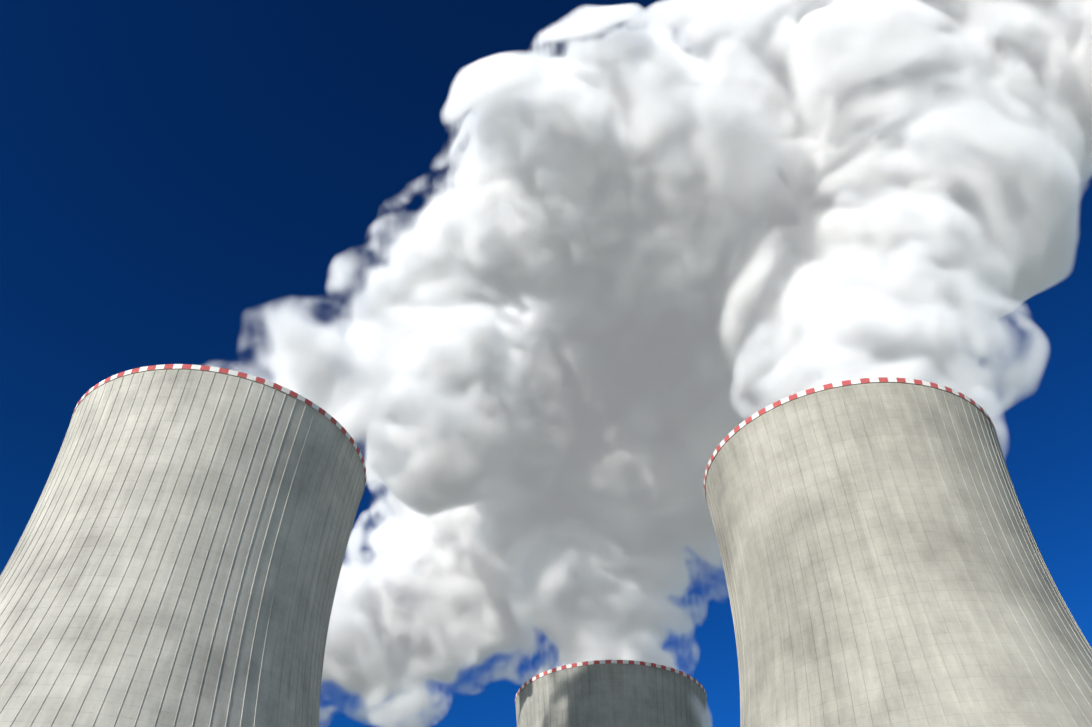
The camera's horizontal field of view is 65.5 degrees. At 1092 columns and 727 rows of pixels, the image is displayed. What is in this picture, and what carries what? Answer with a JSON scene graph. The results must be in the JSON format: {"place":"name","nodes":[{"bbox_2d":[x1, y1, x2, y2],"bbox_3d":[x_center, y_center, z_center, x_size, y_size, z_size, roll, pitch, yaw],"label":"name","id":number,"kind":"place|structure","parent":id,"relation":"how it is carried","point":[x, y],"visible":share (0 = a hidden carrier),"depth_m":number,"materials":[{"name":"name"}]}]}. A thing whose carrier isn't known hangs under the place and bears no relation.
{"place":"outdoors","nodes":[
{"label":"outdoors","id":0,"kind":"place"},
{"bbox_2d":[0,0,1091,726],"label":"sky","id":1,"kind":"structure","parent":0,"point":[537,260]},
{"label":"ground","id":2,"kind":"structure","parent":0,"visible":0},
{"bbox_2d":[0,364,365,726],"bbox_3d":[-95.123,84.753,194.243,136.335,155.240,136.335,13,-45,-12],"label":"tower","id":3,"kind":"structure","parent":2,"relation":"on","point":[176,557],"depth_m":191.18,"materials":[{"name":"concrete"}]},
{"bbox_2d":[515,660,706,726],"bbox_3d":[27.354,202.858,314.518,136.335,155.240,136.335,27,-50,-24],"label":"tower","id":4,"kind":"structure","parent":2,"relation":"on","point":[613,693],"depth_m":335.52,"materials":[{"name":"concrete"}]},
{"bbox_2d":[704,377,1091,726],"bbox_3d":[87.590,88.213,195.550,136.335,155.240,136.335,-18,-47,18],"label":"tower","id":5,"kind":"structure","parent":2,"relation":"on","point":[884,563],"depth_m":192.28,"materials":[{"name":"concrete"}]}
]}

